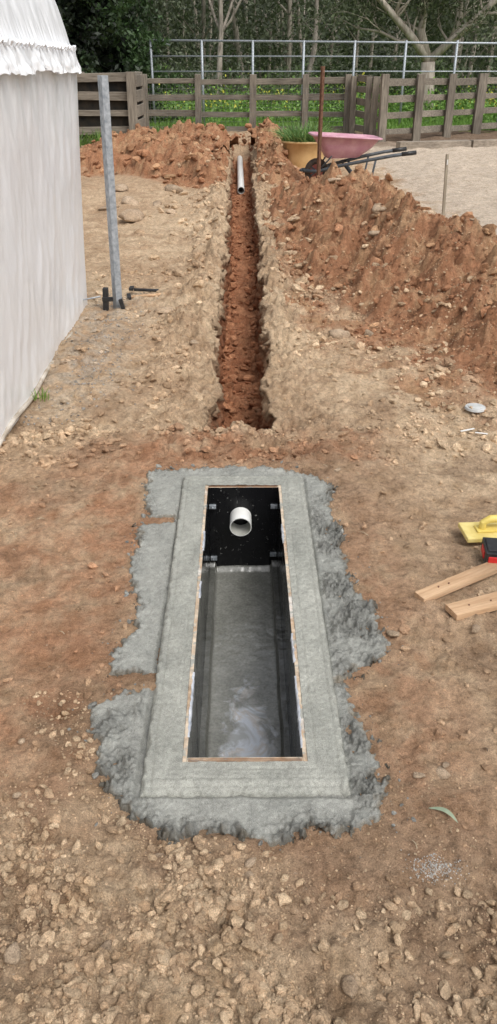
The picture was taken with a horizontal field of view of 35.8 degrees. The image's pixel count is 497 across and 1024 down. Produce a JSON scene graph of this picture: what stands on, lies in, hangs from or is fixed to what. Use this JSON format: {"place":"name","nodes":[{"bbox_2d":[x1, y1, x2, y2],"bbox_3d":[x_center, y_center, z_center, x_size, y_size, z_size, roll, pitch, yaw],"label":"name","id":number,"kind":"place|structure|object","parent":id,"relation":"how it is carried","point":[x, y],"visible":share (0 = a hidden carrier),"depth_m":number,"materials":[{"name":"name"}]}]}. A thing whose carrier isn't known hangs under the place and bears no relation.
{"place":"outdoors","nodes":[
{"label":"outdoors","id":0,"kind":"place"},
{"bbox_2d":[0,72,496,1023],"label":"ground","id":1,"kind":"structure","parent":0,"point":[472,178],"depth_m":2.58,"materials":[{"name":"soil"}]},
{"bbox_2d":[32,387,49,401],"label":"weeds","id":2,"kind":"object","parent":1,"relation":"on","point":[44,396],"visible":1,"depth_m":4.25,"materials":[{"name":"green plant"}]},
{"bbox_2d":[0,0,87,446],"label":"polytunnel","id":3,"kind":"structure","parent":1,"relation":"on","point":[43,294],"depth_m":4.23,"materials":[{"name":"white plastic"}]},
{"bbox_2d":[79,130,91,145],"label":"weeds","id":4,"kind":"object","parent":1,"relation":"on","point":[83,141],"visible":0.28,"depth_m":17.29,"materials":[{"name":"green plant"}]},
{"bbox_2d":[23,292,157,425],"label":"gravel","id":5,"kind":"structure","parent":1,"relation":"on","point":[91,365],"depth_m":4.69,"materials":[{"name":"beige gravel"}]},
{"bbox_2d":[82,128,111,143],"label":"weeds","id":6,"kind":"object","parent":1,"relation":"on","point":[95,137],"visible":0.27,"depth_m":17.26,"materials":[{"name":"green plant"}]},
{"bbox_2d":[83,75,124,310],"bbox_3d":[-1.119,-2.142,5.353,0.444,1.561,0.141,0,30,0],"label":"steel post","id":7,"kind":"object","parent":1,"relation":"on","point":[116,299],"visible":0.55,"depth_m":5.33,"materials":[{"name":"grey metal"}]},
{"bbox_2d":[77,71,145,143],"bbox_3d":[-3.374,-9.415,17.966,1.758,1.516,1.520,0,30,0],"label":"timber compost bay","id":8,"kind":"object","parent":1,"relation":"on","point":[126,97],"visible":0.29,"depth_m":17.43,"materials":[{"name":"wood"}]},
{"bbox_2d":[55,0,186,123],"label":"cypress tree","id":9,"kind":"object","parent":1,"relation":"on","point":[103,36],"visible":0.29,"depth_m":21.05,"materials":[{"name":"green plant"}]},
{"bbox_2d":[129,286,158,291],"bbox_3d":[-0.838,-1.792,6.185,0.239,0.033,0.082,0,30,0],"label":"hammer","id":10,"kind":"object","parent":1,"relation":"on","point":[131,288],"visible":1,"depth_m":6.17,"materials":[{"name":"black plastic"}]},
{"bbox_2d":[127,292,164,299],"bbox_3d":[-0.799,-1.687,6.012,0.296,0.030,0.120,-6,31,-10],"label":"hammer","id":11,"kind":"object","parent":1,"relation":"on","point":[129,296],"visible":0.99,"depth_m":6.01,"materials":[{"name":"brown wood"}]},
{"bbox_2d":[80,126,229,188],"bbox_3d":[-2.077,-6.217,13.360,3.454,0.763,4.410,0,30,0],"label":"dirt pile","id":12,"kind":"object","parent":1,"relation":"on","point":[162,151],"visible":0.69,"depth_m":12.98,"materials":[{"name":"soil"}]},
{"bbox_2d":[152,120,175,131],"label":"weeds","id":13,"kind":"object","parent":1,"relation":"on","point":[159,124],"visible":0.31,"depth_m":20.11,"materials":[{"name":"green plant"}]},
{"bbox_2d":[163,119,238,153],"bbox_3d":[-1.450,-8.213,16.849,2.450,0.656,3.570,0,30,0],"label":"dirt pile","id":14,"kind":"object","parent":1,"relation":"on","point":[186,126],"visible":0.41,"depth_m":16.40,"materials":[{"name":"soil"}]},
{"bbox_2d":[200,120,229,130],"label":"weeds","id":15,"kind":"object","parent":1,"relation":"on","point":[217,124],"visible":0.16,"depth_m":20.23,"materials":[{"name":"green plant"}]},
{"bbox_2d":[208,0,241,94],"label":"gum tree","id":16,"kind":"object","parent":1,"relation":"on","point":[221,27],"visible":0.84,"depth_m":37.51,"materials":[{"name":"grey plant"}]},
{"bbox_2d":[86,465,390,846],"bbox_3d":[-0.010,0.451,2.802,0.937,0.484,2.070,0,30,0],"label":"drainage pit","id":17,"kind":"object","parent":1,"relation":"in","point":[243,769],"visible":0.98,"depth_m":2.55,"materials":[{"name":"concrete"}]},
{"bbox_2d":[181,144,303,430],"bbox_3d":[-0.074,-4.166,10.537,0.793,0.528,15.296,0,30,-1],"label":"trench","id":18,"kind":"object","parent":1,"relation":"on","point":[274,409],"visible":0.79,"depth_m":5.63,"materials":[{"name":"soil"}]},
{"bbox_2d":[220,173,260,429],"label":"trench clods","id":19,"kind":"object","parent":18,"relation":"on","point":[238,389],"visible":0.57,"depth_m":6.04,"materials":[{"name":"soil"}]},
{"bbox_2d":[237,156,244,193],"bbox_3d":[-0.155,-6.478,14.682,0.116,0.216,4.103,0,30,-1],"label":"pvc pipe","id":20,"kind":"object","parent":18,"relation":"on","point":[240,178],"visible":1,"depth_m":14.09,"materials":[{"name":"white plastic"}]},
{"bbox_2d":[3,178,485,998],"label":"rocks","id":21,"kind":"object","parent":1,"relation":"on","point":[349,984],"visible":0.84,"depth_m":3.47,"materials":[{"name":"stone"}]},
{"bbox_2d":[143,74,351,132],"bbox_3d":[-0.075,-10.762,20.426,5.557,1.513,0.343,0,30,0],"label":"timber fence","id":22,"kind":"object","parent":1,"relation":"on","point":[253,81],"visible":0.75,"depth_m":20.35,"materials":[{"name":"wood"}]},
{"bbox_2d":[0,117,496,1023],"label":"dirt clods","id":23,"kind":"object","parent":1,"relation":"on","point":[72,983],"visible":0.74,"depth_m":1.74,"materials":[{"name":"soil"}]},
{"bbox_2d":[0,180,496,1023],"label":"soil crumbs","id":24,"kind":"object","parent":1,"relation":"on","point":[414,976],"visible":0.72,"depth_m":1.92,"materials":[{"name":"brown soil"}]},
{"bbox_2d":[251,117,304,183],"bbox_3d":[0.732,-7.077,14.843,1.364,0.721,7.620,0,30,0],"label":"dirt pile","id":25,"kind":"object","parent":1,"relation":"on","point":[272,177],"visible":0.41,"depth_m":12.85,"materials":[{"name":"soil"}]},
{"bbox_2d":[262,120,341,167],"bbox_3d":[0.987,-6.509,13.612,1.721,0.788,1.534,-10,32,-17],"label":"planter tub","id":26,"kind":"object","parent":1,"relation":"on","point":[301,147],"visible":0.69,"depth_m":13.35,"materials":[{"name":"yellow plastic"}]},
{"bbox_2d":[128,0,496,91],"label":"forest","id":27,"kind":"object","parent":1,"relation":"on","point":[187,19],"visible":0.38,"depth_m":52.67,"materials":[{"name":"green plant"}]},
{"bbox_2d":[307,0,318,84],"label":"gum tree","id":28,"kind":"object","parent":1,"relation":"on","point":[314,46],"visible":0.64,"depth_m":40.06,"materials":[{"name":"grey plant"}]},
{"bbox_2d":[142,46,496,106],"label":"shrubs","id":29,"kind":"object","parent":1,"relation":"on","point":[397,65],"visible":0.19,"depth_m":35.54,"materials":[{"name":"green plant"}]},
{"bbox_2d":[316,66,324,177],"bbox_3d":[1.056,-5.594,11.267,0.053,1.620,0.061,-12,32,-20],"label":"star picket","id":30,"kind":"object","parent":1,"relation":"on","point":[321,102],"visible":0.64,"depth_m":11.20,"materials":[{"name":"metal"}]},
{"bbox_2d":[147,58,496,124],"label":"garden plants","id":31,"kind":"object","parent":1,"relation":"on","point":[214,106],"visible":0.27,"depth_m":25.31,"materials":[{"name":"green plant"}]},
{"bbox_2d":[149,39,496,125],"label":"pipe railing","id":32,"kind":"object","parent":1,"relation":"on","point":[354,56],"visible":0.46,"depth_m":21.50,"materials":[{"name":"metal"}]},
{"bbox_2d":[149,101,496,130],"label":"grass","id":33,"kind":"structure","parent":1,"relation":"on","point":[407,123],"depth_m":23.21,"materials":[{"name":"green plant"}]},
{"bbox_2d":[307,120,338,131],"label":"weeds","id":34,"kind":"object","parent":1,"relation":"on","point":[314,123],"visible":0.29,"depth_m":20.40,"materials":[{"name":"green plant"}]},
{"bbox_2d":[299,132,416,178],"bbox_3d":[1.646,-5.447,11.860,1.732,0.720,0.712,-2,30,-3],"label":"wheelbarrow","id":35,"kind":"object","parent":1,"relation":"on","point":[350,147],"visible":0.83,"depth_m":11.62,"materials":[{"name":"plastic"}]},
{"bbox_2d":[348,75,380,135],"bbox_3d":[2.910,-10.173,19.427,0.230,1.498,2.184,-4,30,-6],"label":"timber yard fence","id":36,"kind":"object","parent":1,"relation":"on","point":[368,114],"visible":0.87,"depth_m":19.14,"materials":[{"name":"wood"}]},
{"bbox_2d":[263,159,496,382],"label":"dirt pile","id":37,"kind":"object","parent":1,"relation":"on","point":[309,191],"visible":0.83,"depth_m":5.91,"materials":[{"name":"soil"}]},
{"bbox_2d":[274,0,496,110],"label":"gum tree","id":38,"kind":"object","parent":1,"relation":"on","point":[424,8],"visible":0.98,"depth_m":26.10,"materials":[{"name":"grey plant"}]},
{"bbox_2d":[400,849,469,885],"bbox_3d":[0.442,0.824,1.768,0.191,0.022,0.082,4,30,6],"label":"sand spill","id":39,"kind":"object","parent":1,"relation":"on","point":[435,866],"visible":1,"depth_m":1.77,"materials":[{"name":"sand"}]},
{"bbox_2d":[377,73,496,141],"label":"timber yard fence","id":40,"kind":"object","parent":1,"relation":"on","point":[480,95],"visible":0.89,"depth_m":19.06,"materials":[{"name":"wood"}]},
{"bbox_2d":[430,807,457,822],"bbox_3d":[0.481,0.735,1.885,0.075,0.008,0.017,19,35,30],"label":"gum leaf","id":41,"kind":"object","parent":1,"relation":"on","point":[445,810],"visible":1,"depth_m":1.89,"materials":[{"name":"green plant"}]},
{"bbox_2d":[442,154,448,215],"bbox_3d":[2.200,-3.577,8.612,0.073,0.783,0.047,0,30,0],"label":"wooden stake","id":42,"kind":"object","parent":1,"relation":"on","point":[445,183],"visible":0.82,"depth_m":8.56,"materials":[{"name":"brown wood"}]},
{"bbox_2d":[396,139,496,148],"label":"sleeper edging","id":43,"kind":"object","parent":1,"relation":"on","point":[435,144],"visible":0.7,"depth_m":17.19,"materials":[{"name":"brown wood"}]},
{"bbox_2d":[414,562,496,601],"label":"timber offcut","id":44,"kind":"object","parent":1,"relation":"on","point":[468,577],"visible":1,"depth_m":2.70,"materials":[{"name":"brown wood"}]},
{"bbox_2d":[445,592,496,620],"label":"timber offcut","id":45,"kind":"object","parent":1,"relation":"on","point":[463,609],"visible":1,"depth_m":2.58,"materials":[{"name":"brown wood"}]},
{"bbox_2d":[460,428,487,434],"bbox_3d":[1.129,-0.409,3.860,0.135,0.008,0.067,6,31,11],"label":"plastic scrap","id":46,"kind":"object","parent":1,"relation":"on","point":[472,429],"visible":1,"depth_m":3.85,"materials":[{"name":"white plastic"}]},
{"bbox_2d":[465,403,485,412],"bbox_3d":[1.207,-0.557,4.094,0.110,0.016,0.110,0,30,0],"label":"drain cap","id":47,"kind":"object","parent":1,"relation":"on","point":[478,408],"visible":1,"depth_m":4.07,"materials":[{"name":"white plastic"}]},
{"bbox_2d":[458,515,496,542],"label":"plastering float","id":48,"kind":"object","parent":1,"relation":"on","point":[474,532],"visible":1,"depth_m":2.98,"materials":[{"name":"yellow plastic"}]},
{"bbox_2d":[481,537,496,562],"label":"cordless drill","id":49,"kind":"object","parent":1,"relation":"on","point":[489,549],"visible":0.98,"depth_m":2.81,"materials":[{"name":"black plastic"}]},
{"bbox_2d":[14,377,487,847],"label":"twigs","id":50,"kind":"object","parent":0,"point":[358,531],"visible":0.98,"depth_m":3.08,"materials":[{"name":"wood"}]}
]}

